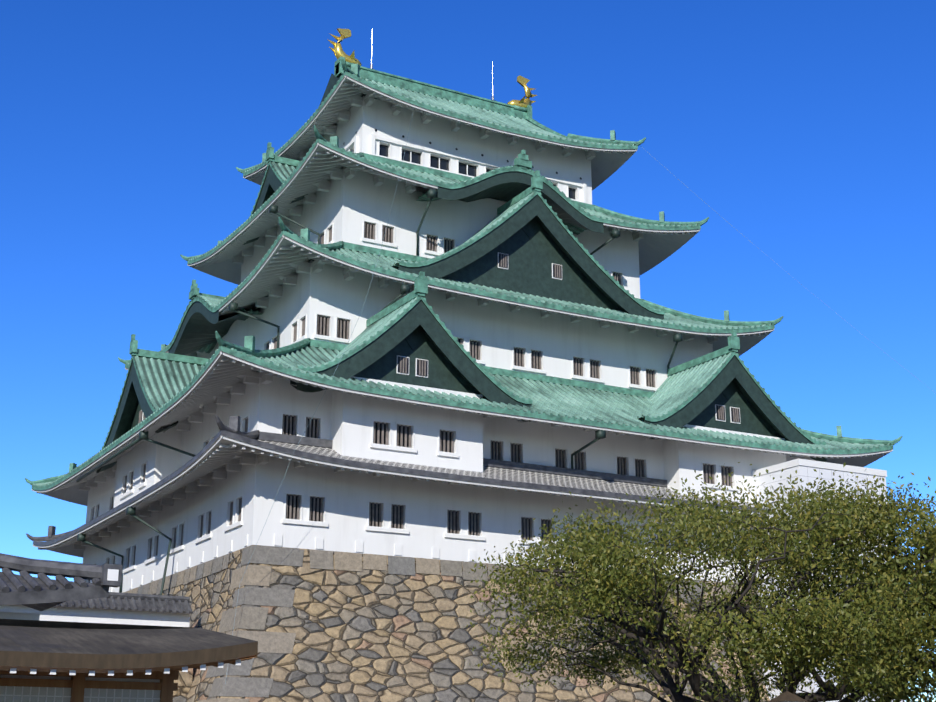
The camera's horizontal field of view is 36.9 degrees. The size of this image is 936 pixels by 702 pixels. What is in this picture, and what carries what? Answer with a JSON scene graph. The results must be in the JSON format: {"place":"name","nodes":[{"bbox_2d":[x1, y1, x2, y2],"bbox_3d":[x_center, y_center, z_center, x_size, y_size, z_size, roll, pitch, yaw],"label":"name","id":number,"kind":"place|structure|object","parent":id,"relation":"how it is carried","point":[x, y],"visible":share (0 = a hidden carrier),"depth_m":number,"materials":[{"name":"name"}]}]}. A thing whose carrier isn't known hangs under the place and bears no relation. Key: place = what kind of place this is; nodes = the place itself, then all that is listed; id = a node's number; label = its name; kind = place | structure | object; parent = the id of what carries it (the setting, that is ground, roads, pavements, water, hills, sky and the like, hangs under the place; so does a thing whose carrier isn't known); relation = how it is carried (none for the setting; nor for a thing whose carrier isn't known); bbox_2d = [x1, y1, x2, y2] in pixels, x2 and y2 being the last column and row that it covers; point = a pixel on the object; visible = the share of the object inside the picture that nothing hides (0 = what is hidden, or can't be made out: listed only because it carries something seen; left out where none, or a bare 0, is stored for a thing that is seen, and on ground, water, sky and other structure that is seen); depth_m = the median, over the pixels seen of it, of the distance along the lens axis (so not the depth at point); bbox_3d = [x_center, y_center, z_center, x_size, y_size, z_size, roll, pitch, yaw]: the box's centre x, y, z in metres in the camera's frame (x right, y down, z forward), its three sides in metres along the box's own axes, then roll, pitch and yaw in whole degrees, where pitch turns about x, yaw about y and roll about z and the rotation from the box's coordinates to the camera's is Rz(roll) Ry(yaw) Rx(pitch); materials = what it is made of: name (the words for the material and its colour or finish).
{"place":"outdoors","nodes":[
{"label":"outdoors","id":0,"kind":"place"},
{"bbox_2d":[0,553,193,701],"bbox_3d":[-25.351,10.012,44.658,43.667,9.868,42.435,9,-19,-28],"label":"palace tiled roofs","id":1,"kind":"structure","parent":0,"point":[26,595],"depth_m":31.89,"materials":[{"name":"tile"}]},
{"bbox_2d":[83,96,814,592],"bbox_3d":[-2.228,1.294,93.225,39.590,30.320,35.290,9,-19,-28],"label":"castle walls","id":2,"kind":"structure","parent":0,"point":[327,508],"depth_m":78.56,"materials":[{"name":"white paint"}]},
{"bbox_2d":[32,75,892,557],"bbox_3d":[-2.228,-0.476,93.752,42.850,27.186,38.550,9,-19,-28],"label":"roof eaves","id":3,"kind":"object","parent":2,"relation":"attached to","point":[224,377],"visible":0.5,"depth_m":83.53,"materials":[{"name":"white paint"}]},
{"bbox_2d":[76,189,682,594],"bbox_3d":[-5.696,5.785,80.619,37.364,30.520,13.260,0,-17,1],"label":"downpipes","id":4,"kind":"object","parent":3,"relation":"attached to","point":[405,289],"visible":0.73,"depth_m":79.68,"materials":[{"name":"black metal"}]},
{"bbox_2d":[26,415,897,545],"bbox_3d":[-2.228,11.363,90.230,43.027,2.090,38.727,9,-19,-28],"label":"lower tiled roof","id":5,"kind":"structure","parent":3,"relation":"on","point":[517,474],"depth_m":73.19,"materials":[{"name":"grey tile"}]},
{"bbox_2d":[25,56,902,489],"bbox_3d":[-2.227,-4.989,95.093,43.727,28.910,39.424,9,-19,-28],"label":"green tiled roofs","id":6,"kind":"structure","parent":3,"relation":"on","point":[165,380],"depth_m":82.69,"materials":[{"name":"green tile"}]},
{"bbox_2d":[327,28,536,111],"bbox_3d":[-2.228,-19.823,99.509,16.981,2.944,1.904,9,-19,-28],"label":"roof ornaments","id":7,"kind":"object","parent":6,"relation":"on","point":[521,104],"visible":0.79,"depth_m":96.48,"materials":[{"name":"gold metal"}]},
{"bbox_2d":[96,74,826,472],"bbox_3d":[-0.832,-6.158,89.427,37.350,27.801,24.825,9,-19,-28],"label":"roof gables","id":8,"kind":"object","parent":6,"relation":"on","point":[532,238],"visible":0.56,"depth_m":82.49,"materials":[{"name":"green metal"}]},
{"bbox_2d":[0,0,935,701],"label":"sky","id":9,"kind":"structure","parent":0,"point":[808,127],"materials":[{"name":"blue"}]},
{"bbox_2d":[225,29,932,683],"bbox_3d":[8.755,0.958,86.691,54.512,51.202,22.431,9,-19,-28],"label":"lightning rods","id":10,"kind":"object","parent":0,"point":[369,287],"visible":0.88,"depth_m":90.33,"materials":[{"name":"silver metal"}]},
{"label":"ground","id":11,"kind":"structure","parent":0,"visible":0},
{"bbox_2d":[0,619,257,701],"bbox_3d":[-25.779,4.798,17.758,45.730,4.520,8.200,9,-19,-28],"label":"palace porch","id":12,"kind":"object","parent":11,"relation":"on","point":[50,661],"visible":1,"depth_m":25.52,"materials":[{"name":"paint"}]},
{"bbox_2d":[123,545,769,701],"bbox_3d":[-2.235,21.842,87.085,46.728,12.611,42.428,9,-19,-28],"label":"stone base","id":13,"kind":"object","parent":11,"relation":"on","point":[325,626],"visible":0.54,"depth_m":68.47,"materials":[{"name":"stone"}]},
{"bbox_2d":[466,462,935,701],"bbox_3d":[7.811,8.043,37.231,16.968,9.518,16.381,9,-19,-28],"label":"cherry","id":14,"kind":"object","parent":11,"relation":"on","point":[600,558],"depth_m":33.38,"materials":[{"name":"green plant"}]},
{"bbox_2d":[768,691,808,701],"bbox_3d":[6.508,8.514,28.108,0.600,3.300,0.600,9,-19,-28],"label":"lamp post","id":15,"kind":"object","parent":11,"relation":"on","point":[786,696],"visible":1,"depth_m":28.39,"materials":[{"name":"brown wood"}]},
{"bbox_2d":[747,458,904,701],"bbox_3d":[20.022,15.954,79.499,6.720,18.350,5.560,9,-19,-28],"label":"elevator tower","id":16,"kind":"structure","parent":11,"relation":"on","point":[806,472],"depth_m":79.25,"materials":[{"name":"white paint"}]},
{"bbox_2d":[808,531,935,701],"bbox_3d":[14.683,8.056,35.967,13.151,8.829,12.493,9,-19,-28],"label":"cherry","id":17,"kind":"object","parent":11,"relation":"on","point":[919,653],"depth_m":34.36,"materials":[{"name":"green plant"}]}
]}

